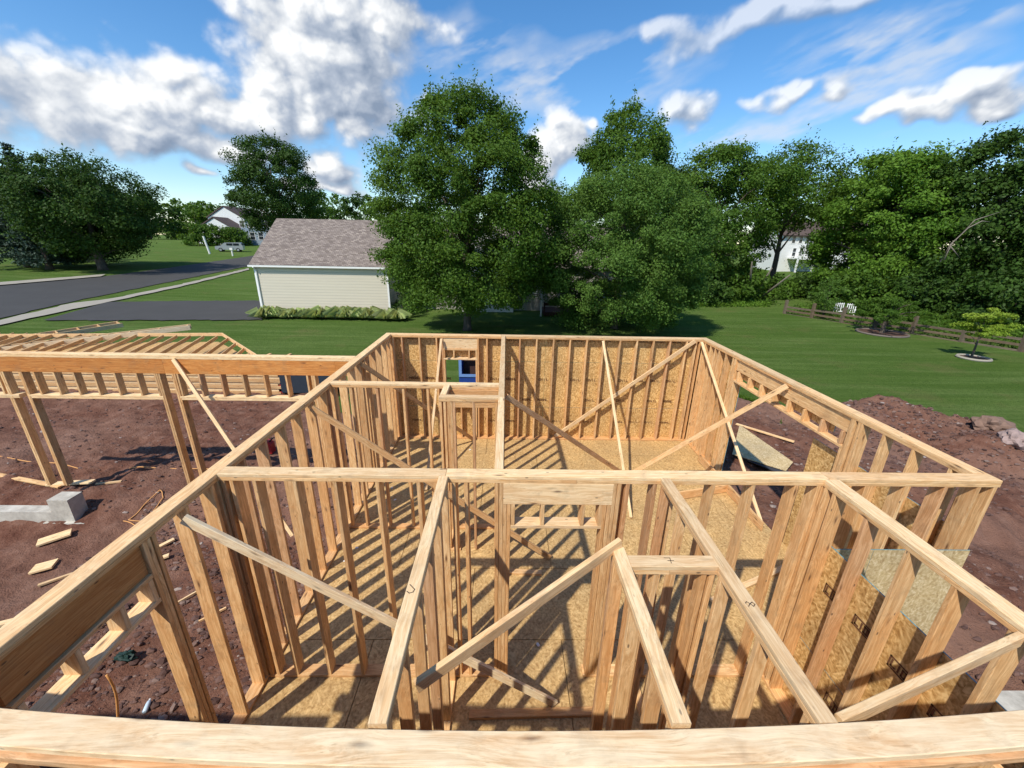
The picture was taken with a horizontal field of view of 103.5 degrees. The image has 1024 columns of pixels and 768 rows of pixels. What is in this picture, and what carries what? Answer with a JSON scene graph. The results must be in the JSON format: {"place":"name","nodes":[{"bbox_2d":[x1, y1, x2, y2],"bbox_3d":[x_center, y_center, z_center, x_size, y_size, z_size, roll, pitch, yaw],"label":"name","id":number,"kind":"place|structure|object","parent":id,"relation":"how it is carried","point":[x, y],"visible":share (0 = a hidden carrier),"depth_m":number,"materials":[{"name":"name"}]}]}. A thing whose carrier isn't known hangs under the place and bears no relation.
{"place":"outdoors","nodes":[
{"label":"outdoors","id":0,"kind":"place"},
{"bbox_2d":[0,268,248,324],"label":"sidewalk","id":1,"kind":"structure","parent":0,"point":[64,307],"depth_m":30.23,"materials":[{"name":"concrete"}]},
{"bbox_2d":[0,256,252,317],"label":"road","id":2,"kind":"structure","parent":0,"point":[15,299],"depth_m":37.45,"materials":[{"name":"asphalt"}]},
{"bbox_2d":[0,274,104,284],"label":"kerb","id":3,"kind":"structure","parent":2,"relation":"on","point":[27,281],"depth_m":39.26,"materials":[{"name":"concrete"}]},
{"bbox_2d":[45,300,261,320],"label":"driveway","id":4,"kind":"structure","parent":0,"point":[182,310],"depth_m":29.35,"materials":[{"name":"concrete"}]},
{"bbox_2d":[0,0,1023,198],"bbox_3d":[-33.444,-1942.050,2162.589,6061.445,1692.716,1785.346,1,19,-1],"label":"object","id":5,"kind":"structure","parent":0,"point":[311,70],"depth_m":2477.22,"materials":[{"name":"white"}]},
{"bbox_2d":[0,388,1023,767],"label":"bare soil","id":6,"kind":"structure","parent":0,"point":[100,528],"depth_m":8.80,"materials":[{"name":"soil"}]},
{"bbox_2d":[0,473,63,487],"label":"lumber offcut","id":7,"kind":"object","parent":6,"relation":"on","point":[32,481],"visible":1,"depth_m":8.98,"materials":[{"name":"brown wood"}]},
{"bbox_2d":[28,558,58,574],"bbox_3d":[-8.258,3.218,7.120,0.301,0.038,0.240,-12,21,-23],"label":"lumber offcut","id":8,"kind":"object","parent":6,"relation":"on","point":[44,566],"visible":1,"depth_m":7.09,"materials":[{"name":"brown wood"}]},
{"bbox_2d":[0,492,87,524],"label":"stub foundation","id":9,"kind":"object","parent":6,"relation":"on","point":[70,507],"visible":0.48,"depth_m":8.10,"materials":[{"name":"concrete"}]},
{"bbox_2d":[36,528,71,546],"bbox_3d":[-8.741,2.933,7.712,0.450,0.038,0.240,-18,25,-37],"label":"lumber offcut","id":10,"kind":"object","parent":6,"relation":"on","point":[53,537],"visible":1,"depth_m":7.68,"materials":[{"name":"brown wood"}]},
{"bbox_2d":[112,650,137,661],"bbox_3d":[-5.383,3.782,5.607,0.344,0.138,0.139,1,19,-1],"label":"crumpled tarp","id":11,"kind":"object","parent":6,"relation":"on","point":[128,655],"visible":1,"depth_m":5.58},
{"bbox_2d":[0,342,291,394],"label":"panel stack","id":12,"kind":"object","parent":6,"relation":"on","point":[235,383],"visible":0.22,"depth_m":14.22,"materials":[{"name":"brown wood"}]},
{"bbox_2d":[0,321,123,343],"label":"framed panel","id":13,"kind":"object","parent":12,"relation":"on","point":[96,327],"visible":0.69,"depth_m":18.67,"materials":[{"name":"brown wood"}]},
{"bbox_2d":[0,324,191,350],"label":"framed panel","id":14,"kind":"object","parent":12,"relation":"on","point":[168,329],"visible":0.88,"depth_m":17.00,"materials":[{"name":"brown wood"}]},
{"bbox_2d":[0,333,254,353],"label":"framed panel","id":15,"kind":"object","parent":12,"relation":"on","point":[145,336],"visible":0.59,"depth_m":16.34,"materials":[{"name":"brown wood"}]},
{"bbox_2d":[0,389,355,513],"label":"rubble","id":16,"kind":"object","parent":6,"relation":"on","point":[117,475],"visible":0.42,"depth_m":10.72,"materials":[{"name":"soil"}]},
{"bbox_2d":[0,351,355,487],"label":"garage wall","id":17,"kind":"structure","parent":6,"relation":"on","point":[160,366],"depth_m":7.78,"materials":[{"name":"brown wood"}]},
{"bbox_2d":[171,358,293,536],"bbox_3d":[-5.271,1.203,7.624,0.070,4.013,0.038,-34,1,-1],"label":"diagonal brace","id":18,"kind":"object","parent":17,"relation":"attached to","point":[210,414],"visible":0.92,"depth_m":7.60,"materials":[{"name":"brown wood"}]},
{"bbox_2d":[12,497,353,767],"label":"rubble","id":19,"kind":"object","parent":6,"relation":"on","point":[162,662],"visible":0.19,"depth_m":5.63,"materials":[{"name":"soil"}]},
{"bbox_2d":[278,375,338,393],"bbox_3d":[-7.324,-0.217,14.570,1.920,1.150,0.800,1,19,-1],"label":"generator","id":20,"kind":"object","parent":6,"relation":"on","point":[299,384],"visible":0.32,"depth_m":14.21,"materials":[{"name":"metal"}]},
{"bbox_2d":[737,456,788,471],"bbox_3d":[6.278,1.953,10.424,0.632,0.025,1.700,-5,20,-17],"label":"dark plank","id":21,"kind":"object","parent":6,"relation":"on","point":[773,469],"visible":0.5,"depth_m":10.04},
{"bbox_2d":[732,425,792,470],"bbox_3d":[6.893,1.702,11.063,1.346,0.015,2.364,13,23,30],"label":"osb offcut","id":22,"kind":"object","parent":21,"relation":"on","point":[752,447],"visible":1,"depth_m":10.72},
{"bbox_2d":[724,452,1023,681],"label":"rubble","id":23,"kind":"object","parent":6,"relation":"on","point":[978,638],"visible":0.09,"depth_m":6.75,"materials":[{"name":"soil"}]},
{"bbox_2d":[729,394,1023,565],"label":"rubble","id":24,"kind":"object","parent":6,"relation":"on","point":[962,432],"visible":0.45,"depth_m":11.46,"materials":[{"name":"soil"}]},
{"bbox_2d":[970,415,1015,431],"bbox_3d":[13.597,1.148,11.456,0.920,0.589,0.745,8,21,19],"label":"boulder","id":25,"kind":"object","parent":6,"relation":"on","point":[993,423],"visible":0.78,"depth_m":11.26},
{"bbox_2d":[996,691,1023,710],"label":"concrete footing","id":26,"kind":"object","parent":6,"relation":"on","point":[1010,700],"depth_m":4.79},
{"bbox_2d":[997,428,1023,449],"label":"boulder","id":27,"kind":"object","parent":6,"relation":"on","point":[1014,437],"visible":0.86,"depth_m":10.45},
{"bbox_3d":[0.863,3.675,6.529,7.751,0.775,9.435,1,19,-1],"label":"foundation wall","id":28,"kind":"object","parent":6,"relation":"on","visible":0},
{"bbox_2d":[345,439,573,730],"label":"floor platform","id":29,"kind":"structure","parent":28,"relation":"on","point":[472,595],"depth_m":5.18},
{"bbox_2d":[244,438,788,730],"bbox_3d":[0.876,3.009,6.309,7.801,0.022,9.455,1,19,-1],"label":"subfloor","id":30,"kind":"object","parent":29,"relation":"on","point":[551,625],"visible":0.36,"depth_m":5.80,"materials":[{"name":"wood"}]},
{"bbox_2d":[0,333,399,762],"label":"framed wall","id":31,"kind":"structure","parent":30,"relation":"on","point":[45,636],"depth_m":3.74,"materials":[{"name":"brown wood"}]},
{"bbox_2d":[180,514,557,706],"bbox_3d":[-1.143,2.360,3.965,4.225,0.090,0.042,37,13,-16],"label":"diagonal brace","id":32,"kind":"object","parent":30,"relation":"on","point":[231,542],"visible":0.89,"depth_m":3.74,"materials":[{"name":"brown wood"}]},
{"bbox_2d":[368,476,455,729],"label":"partition wall","id":33,"kind":"structure","parent":30,"relation":"on","point":[431,575],"depth_m":3.08,"materials":[{"name":"brown wood"}]},
{"bbox_2d":[330,381,498,528],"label":"partition wall","id":34,"kind":"structure","parent":30,"relation":"on","point":[465,388],"depth_m":6.57,"materials":[{"name":"brown wood"}]},
{"bbox_2d":[361,363,472,440],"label":"diagonal brace","id":35,"kind":"object","parent":30,"relation":"on","point":[408,395],"visible":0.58,"depth_m":8.64,"materials":[{"name":"brown wood"}]},
{"bbox_2d":[310,405,551,559],"bbox_3d":[-1.093,1.592,6.139,4.362,0.089,0.038,36,15,-13],"label":"diagonal brace","id":36,"kind":"object","parent":30,"relation":"on","point":[315,410],"visible":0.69,"depth_m":5.94,"materials":[{"name":"brown wood"}]},
{"bbox_2d":[425,339,442,489],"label":"diagonal brace","id":37,"kind":"object","parent":30,"relation":"on","point":[435,398],"visible":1,"depth_m":9.06,"materials":[{"name":"brown wood"}]},
{"bbox_2d":[440,384,453,542],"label":"partition wall","id":38,"kind":"structure","parent":30,"relation":"on","point":[446,389],"depth_m":6.54,"materials":[{"name":"brown wood"}]},
{"bbox_2d":[439,394,497,550],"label":"partition wall","id":39,"kind":"structure","parent":30,"relation":"on","point":[474,402],"depth_m":6.02,"materials":[{"name":"brown wood"}]},
{"bbox_2d":[494,336,504,607],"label":"partition wall","id":40,"kind":"structure","parent":30,"relation":"on","point":[499,457],"depth_m":5.14,"materials":[{"name":"brown wood"}]},
{"bbox_2d":[0,708,1023,767],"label":"framed wall","id":41,"kind":"structure","parent":30,"relation":"on","point":[32,739],"depth_m":1.82,"materials":[{"name":"brown wood"}]},
{"bbox_2d":[510,568,541,575],"bbox_3d":[0.216,2.953,6.336,0.501,0.038,0.089,2,19,2],"label":"loose board","id":42,"kind":"object","parent":30,"relation":"on","point":[526,572],"visible":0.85,"depth_m":6.31,"materials":[{"name":"brown wood"}]},
{"bbox_2d":[469,706,592,719],"bbox_3d":[0.217,3.624,4.441,1.370,0.038,0.089,0,19,-2],"label":"loose board","id":43,"kind":"object","parent":30,"relation":"on","point":[526,713],"visible":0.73,"depth_m":4.42,"materials":[{"name":"brown wood"}]},
{"bbox_2d":[391,333,702,440],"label":"framed wall","id":44,"kind":"structure","parent":30,"relation":"on","point":[571,383],"depth_m":10.22,"materials":[{"name":"brown wood"}]},
{"bbox_2d":[554,340,695,436],"bbox_3d":[2.784,0.162,10.173,4.170,0.089,0.038,-36,16,11],"label":"diagonal brace","id":45,"kind":"object","parent":44,"relation":"attached to","point":[635,381],"visible":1,"depth_m":10.11,"materials":[{"name":"brown wood"}]},
{"bbox_2d":[504,394,619,469],"bbox_3d":[1.179,1.090,7.684,0.042,0.091,4.287,22,-9,46],"label":"diagonal brace","id":46,"kind":"object","parent":30,"relation":"on","point":[524,408],"visible":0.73,"depth_m":7.21,"materials":[{"name":"brown wood"}]},
{"bbox_2d":[216,466,1002,676],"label":"framed wall","id":47,"kind":"structure","parent":30,"relation":"on","point":[602,490],"depth_m":4.16,"materials":[{"name":"brown wood"}]},
{"bbox_2d":[602,341,631,517],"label":"diagonal brace","id":48,"kind":"object","parent":30,"relation":"on","point":[616,423],"visible":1,"depth_m":8.67,"materials":[{"name":"brown wood"}]},
{"bbox_2d":[590,547,691,730],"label":"partition wall","id":49,"kind":"structure","parent":30,"relation":"on","point":[662,689],"depth_m":2.68,"materials":[{"name":"brown wood"}]},
{"bbox_2d":[413,537,621,692],"bbox_3d":[0.121,1.489,2.703,1.630,0.089,0.039,-24,28,-23],"label":"diagonal brace","id":50,"kind":"object","parent":49,"relation":"attached to","point":[450,662],"visible":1,"depth_m":2.63,"materials":[{"name":"brown wood"}]},
{"bbox_2d":[606,555,717,729],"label":"partition wall","id":51,"kind":"structure","parent":30,"relation":"on","point":[703,569],"depth_m":3.03,"materials":[{"name":"brown wood"}]},
{"bbox_2d":[679,485,726,498],"bbox_3d":[3.945,2.230,8.348,1.186,0.180,0.039,-4,20,-14],"label":"loose board","id":52,"kind":"object","parent":30,"relation":"on","point":[691,493],"visible":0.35,"depth_m":8.30,"materials":[{"name":"brown wood"}]},
{"bbox_2d":[634,384,788,469],"bbox_3d":[3.710,1.011,7.988,0.038,3.589,0.089,-20,71,-46],"label":"diagonal brace","id":53,"kind":"object","parent":30,"relation":"on","point":[766,397],"visible":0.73,"depth_m":7.69,"materials":[{"name":"brown wood"}]},
{"bbox_2d":[698,454,763,530],"bbox_3d":[4.528,2.179,8.524,0.041,0.180,2.500,1,19,-2],"label":"loose board","id":54,"kind":"object","parent":30,"relation":"on","point":[755,519],"visible":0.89,"depth_m":8.17,"materials":[{"name":"brown wood"}]},
{"bbox_2d":[700,342,763,526],"bbox_3d":[4.604,0.813,8.598,0.060,0.030,4.300,0,58,-1],"label":"diagonal brace","id":55,"kind":"object","parent":30,"relation":"on","point":[729,426],"visible":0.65,"depth_m":8.55,"materials":[{"name":"brown wood"}]},
{"bbox_2d":[636,478,837,729],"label":"partition wall","id":56,"kind":"structure","parent":30,"relation":"on","point":[768,642],"depth_m":2.90,"materials":[{"name":"brown wood"}]},
{"bbox_2d":[709,565,781,602],"bbox_3d":[3.673,3.061,6.209,1.689,0.038,0.090,-8,21,-23],"label":"loose board","id":57,"kind":"object","parent":30,"relation":"on","point":[749,583],"visible":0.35,"depth_m":6.21,"materials":[{"name":"brown wood"}]},
{"bbox_2d":[684,338,986,548],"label":"framed wall","id":58,"kind":"structure","parent":30,"relation":"on","point":[732,370],"depth_m":6.40,"materials":[{"name":"brown wood"}]},
{"bbox_2d":[762,480,1023,767],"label":"framed wall","id":59,"kind":"structure","parent":30,"relation":"on","point":[849,634],"depth_m":3.54,"materials":[{"name":"brown wood"}]},
{"bbox_2d":[834,631,1023,722],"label":"diagonal brace","id":60,"kind":"object","parent":59,"relation":"attached to","point":[867,708],"visible":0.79,"depth_m":2.17,"materials":[{"name":"brown wood"}]},
{"bbox_2d":[0,232,1023,431],"bbox_3d":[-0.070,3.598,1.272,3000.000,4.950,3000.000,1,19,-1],"label":"ground","id":61,"kind":"structure","parent":0,"point":[838,361],"depth_m":24.81,"materials":[{"name":"green plant"}]},
{"bbox_2d":[0,160,63,267],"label":"blue spruce","id":62,"kind":"object","parent":61,"relation":"on","point":[4,244],"visible":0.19,"depth_m":44.37,"materials":[{"name":"green plant"}]},
{"bbox_2d":[0,142,85,269],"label":"blue spruce","id":63,"kind":"object","parent":61,"relation":"on","point":[34,259],"visible":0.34,"depth_m":44.13,"materials":[{"name":"green plant"}]},
{"bbox_2d":[0,143,169,270],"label":"shade tree","id":64,"kind":"object","parent":61,"relation":"on","point":[132,224],"visible":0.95,"depth_m":42.94,"materials":[{"name":"green plant"}]},
{"bbox_2d":[29,164,153,266],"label":"shade tree","id":65,"kind":"object","parent":61,"relation":"on","point":[116,192],"visible":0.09,"depth_m":47.40,"materials":[{"name":"green plant"}]},
{"bbox_2d":[122,189,189,239],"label":"distant tree","id":66,"kind":"object","parent":61,"relation":"on","point":[176,214],"visible":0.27,"depth_m":111.76,"materials":[{"name":"green plant"}]},
{"bbox_2d":[154,198,204,238],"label":"distant tree","id":67,"kind":"object","parent":61,"relation":"on","point":[174,201],"visible":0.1,"depth_m":137.53,"materials":[{"name":"green plant"}]},
{"bbox_2d":[159,201,219,238],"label":"distant tree","id":68,"kind":"object","parent":61,"relation":"on","point":[195,212],"visible":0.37,"depth_m":123.54,"materials":[{"name":"green plant"}]},
{"bbox_2d":[176,222,212,245],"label":"hedge bush","id":69,"kind":"object","parent":61,"relation":"on","point":[187,240],"visible":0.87,"depth_m":88.07,"materials":[{"name":"green plant"}]},
{"bbox_2d":[188,223,221,245],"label":"hedge bush","id":70,"kind":"object","parent":61,"relation":"on","point":[202,229],"visible":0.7,"depth_m":89.85,"materials":[{"name":"green plant"}]},
{"bbox_2d":[201,225,233,245],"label":"hedge bush","id":71,"kind":"object","parent":61,"relation":"on","point":[227,235],"visible":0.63,"depth_m":91.28,"materials":[{"name":"green plant"}]},
{"bbox_2d":[215,242,244,251],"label":"parked car","id":72,"kind":"object","parent":61,"relation":"on","point":[238,247],"visible":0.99,"depth_m":78.19,"materials":[{"name":"silver metal"}]},
{"bbox_2d":[200,206,270,244],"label":"white house","id":73,"kind":"structure","parent":61,"relation":"on","point":[225,216],"depth_m":98.10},
{"bbox_2d":[244,305,271,317],"bbox_3d":[-17.308,-5.053,28.108,2.088,0.855,2.047,8,21,18],"label":"hosta plant","id":74,"kind":"object","parent":61,"relation":"on","point":[259,312],"visible":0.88,"depth_m":27.71,"materials":[{"name":"green plant"}]},
{"bbox_2d":[217,127,330,236],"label":"lawn tree","id":75,"kind":"object","parent":61,"relation":"on","point":[271,197],"visible":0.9,"depth_m":64.91,"materials":[{"name":"green plant"}]},
{"bbox_2d":[247,218,403,310],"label":"neighbour garage","id":76,"kind":"structure","parent":61,"relation":"on","point":[302,263],"depth_m":28.85,"materials":[{"name":"beige"}]},
{"bbox_2d":[317,189,361,219],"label":"distant tree","id":77,"kind":"object","parent":61,"relation":"on","point":[335,197],"visible":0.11,"depth_m":150.95,"materials":[{"name":"green plant"}]},
{"bbox_2d":[326,191,373,219],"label":"distant tree","id":78,"kind":"object","parent":61,"relation":"on","point":[356,202],"visible":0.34,"depth_m":144.19,"materials":[{"name":"green plant"}]},
{"bbox_2d":[385,307,411,319],"bbox_3d":[-8.027,-4.925,28.277,2.019,0.844,2.059,-5,20,-17],"label":"hosta plant","id":79,"kind":"object","parent":61,"relation":"on","point":[402,314],"visible":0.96,"depth_m":27.95,"materials":[{"name":"green plant"}]},
{"bbox_2d":[358,64,571,330],"bbox_3d":[-2.670,-9.750,23.252,11.889,13.553,11.204,1,19,-1],"label":"round tree","id":80,"kind":"object","parent":61,"relation":"on","point":[423,277],"visible":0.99,"depth_m":20.38,"materials":[{"name":"green plant"}]},
{"bbox_2d":[459,360,475,382],"bbox_3d":[-1.167,-0.511,15.064,1.500,1.597,1.130,1,19,-1],"label":"blue skip","id":81,"kind":"object","parent":61,"relation":"on","point":[467,370],"visible":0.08,"depth_m":14.69,"materials":[{"name":"metal"}]},
{"bbox_2d":[569,84,680,254],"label":"tall tree","id":82,"kind":"object","parent":61,"relation":"on","point":[657,143],"visible":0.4,"depth_m":41.03,"materials":[{"name":"green plant"}]},
{"bbox_2d":[530,142,729,334],"bbox_3d":[6.714,-8.611,25.142,11.907,10.614,11.788,1,19,-1],"label":"round tree","id":83,"kind":"object","parent":61,"relation":"on","point":[623,261],"visible":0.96,"depth_m":22.11,"materials":[{"name":"green plant"}]},
{"bbox_2d":[625,163,720,280],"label":"belt tree","id":84,"kind":"object","parent":61,"relation":"on","point":[680,171],"visible":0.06,"depth_m":41.05,"materials":[{"name":"green plant"}]},
{"bbox_2d":[626,295,771,306],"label":"weeds","id":85,"kind":"object","parent":61,"relation":"on","point":[742,303],"visible":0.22,"depth_m":36.67,"materials":[{"name":"green plant"}]},
{"bbox_2d":[666,261,738,306],"bbox_3d":[17.806,-9.662,38.876,6.722,4.734,7.871,-13,24,-35],"label":"shrub","id":86,"kind":"object","parent":61,"relation":"on","point":[719,288],"visible":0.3,"depth_m":36.42,"materials":[{"name":"green plant"}]},
{"bbox_2d":[646,134,809,286],"bbox_3d":[20.395,-15.966,40.138,14.723,14.588,12.982,-7,21,-21],"label":"belt tree","id":87,"kind":"object","parent":61,"relation":"on","point":[726,156],"visible":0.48,"depth_m":36.83,"materials":[{"name":"green plant"}]},
{"bbox_2d":[716,254,780,305],"bbox_3d":[22.070,-10.115,39.539,7.252,5.180,8.014,1,19,-1],"label":"shrub","id":88,"kind":"object","parent":61,"relation":"on","point":[752,285],"visible":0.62,"depth_m":37.84,"materials":[{"name":"green plant"}]},
{"bbox_2d":[759,270,808,299],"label":"shrub","id":89,"kind":"object","parent":61,"relation":"on","point":[788,288],"visible":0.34,"depth_m":40.42,"materials":[{"name":"green plant"}]},
{"bbox_2d":[734,123,868,282],"bbox_3d":[28.862,-17.690,42.970,12.549,16.425,11.203,-9,22,-26],"label":"belt tree","id":90,"kind":"object","parent":61,"relation":"on","point":[813,195],"visible":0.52,"depth_m":39.56,"materials":[{"name":"green plant"}]},
{"bbox_2d":[748,222,867,272],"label":"distant house","id":91,"kind":"structure","parent":61,"relation":"on","point":[790,250],"depth_m":63.55,"materials":[{"name":"white"}]},
{"bbox_2d":[790,259,856,299],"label":"shrub","id":92,"kind":"object","parent":61,"relation":"on","point":[804,280],"visible":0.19,"depth_m":40.20,"materials":[{"name":"green plant"}]},
{"bbox_2d":[814,276,847,317],"bbox_3d":[24.617,-6.717,31.330,2.037,3.255,2.157,12,22,28],"label":"young tree","id":93,"kind":"object","parent":61,"relation":"on","point":[828,303],"visible":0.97,"depth_m":31.18,"materials":[{"name":"green plant"}]},
{"bbox_2d":[807,265,911,312],"bbox_3d":[29.844,-7.766,34.634,7.181,4.878,6.228,1,19,-1],"label":"shrub","id":94,"kind":"object","parent":61,"relation":"on","point":[865,289],"visible":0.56,"depth_m":33.72,"materials":[{"name":"green plant"}]},
{"bbox_2d":[806,137,956,271],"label":"belt tree","id":95,"kind":"object","parent":61,"relation":"on","point":[845,194],"visible":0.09,"depth_m":40.07,"materials":[{"name":"green plant"}]},
{"bbox_2d":[855,328,909,337],"bbox_3d":[24.858,-3.438,27.126,2.839,0.121,2.840,1,19,-1],"label":"mulch ring","id":96,"kind":"object","parent":61,"relation":"on","point":[887,333],"visible":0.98,"depth_m":26.95,"materials":[{"name":"stone"}]},
{"bbox_2d":[788,138,987,298],"bbox_3d":[34.026,-13.954,36.761,12.118,13.770,13.860,1,19,-1],"label":"belt tree","id":97,"kind":"object","parent":61,"relation":"on","point":[906,169],"visible":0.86,"depth_m":34.12,"materials":[{"name":"green plant"}]},
{"bbox_2d":[853,296,936,332],"bbox_3d":[24.778,-4.472,26.532,4.192,2.485,3.992,-11,23,-30],"label":"umbrella tree","id":98,"kind":"object","parent":61,"relation":"on","point":[892,309],"visible":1,"depth_m":26.23,"materials":[{"name":"green plant"}]},
{"bbox_2d":[783,300,1023,351],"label":"split rail fence","id":99,"kind":"object","parent":61,"relation":"on","point":[913,328],"visible":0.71,"depth_m":26.82,"materials":[{"name":"brown wood"}]},
{"bbox_2d":[788,296,1023,348],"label":"undergrowth","id":100,"kind":"object","parent":61,"relation":"on","point":[924,319],"visible":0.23,"depth_m":28.67,"materials":[{"name":"green plant"}]},
{"bbox_2d":[867,256,993,316],"bbox_3d":[34.055,-7.592,32.928,7.958,5.419,6.766,12,22,29],"label":"shrub","id":101,"kind":"object","parent":61,"relation":"on","point":[941,290],"visible":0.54,"depth_m":31.49,"materials":[{"name":"green plant"}]},
{"bbox_2d":[872,120,1023,302],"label":"belt tree","id":102,"kind":"object","parent":61,"relation":"on","point":[999,182],"visible":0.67,"depth_m":30.70,"materials":[{"name":"green plant"}]},
{"bbox_2d":[927,257,1023,326],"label":"shrub","id":103,"kind":"object","parent":61,"relation":"on","point":[1006,298],"visible":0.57,"depth_m":27.38,"materials":[{"name":"green plant"}]},
{"bbox_2d":[948,178,1023,278],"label":"belt tree","id":104,"kind":"object","parent":61,"relation":"on","point":[1008,243],"visible":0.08,"depth_m":31.82,"materials":[{"name":"green plant"}]},
{"bbox_2d":[949,307,1023,357],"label":"young tree","id":105,"kind":"object","parent":61,"relation":"on","point":[996,330],"visible":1,"depth_m":20.45,"materials":[{"name":"green plant"}]},
{"bbox_2d":[405,228,621,315],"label":"neighbour house","id":106,"kind":"structure","parent":0,"point":[537,304],"depth_m":32.78,"materials":[{"name":"grey"}]},
{"bbox_2d":[509,21,963,139],"bbox_3d":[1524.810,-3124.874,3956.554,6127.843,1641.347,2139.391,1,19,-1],"label":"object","id":107,"kind":"structure","parent":0,"point":[780,131],"depth_m":3868.73,"materials":[{"name":"white"}]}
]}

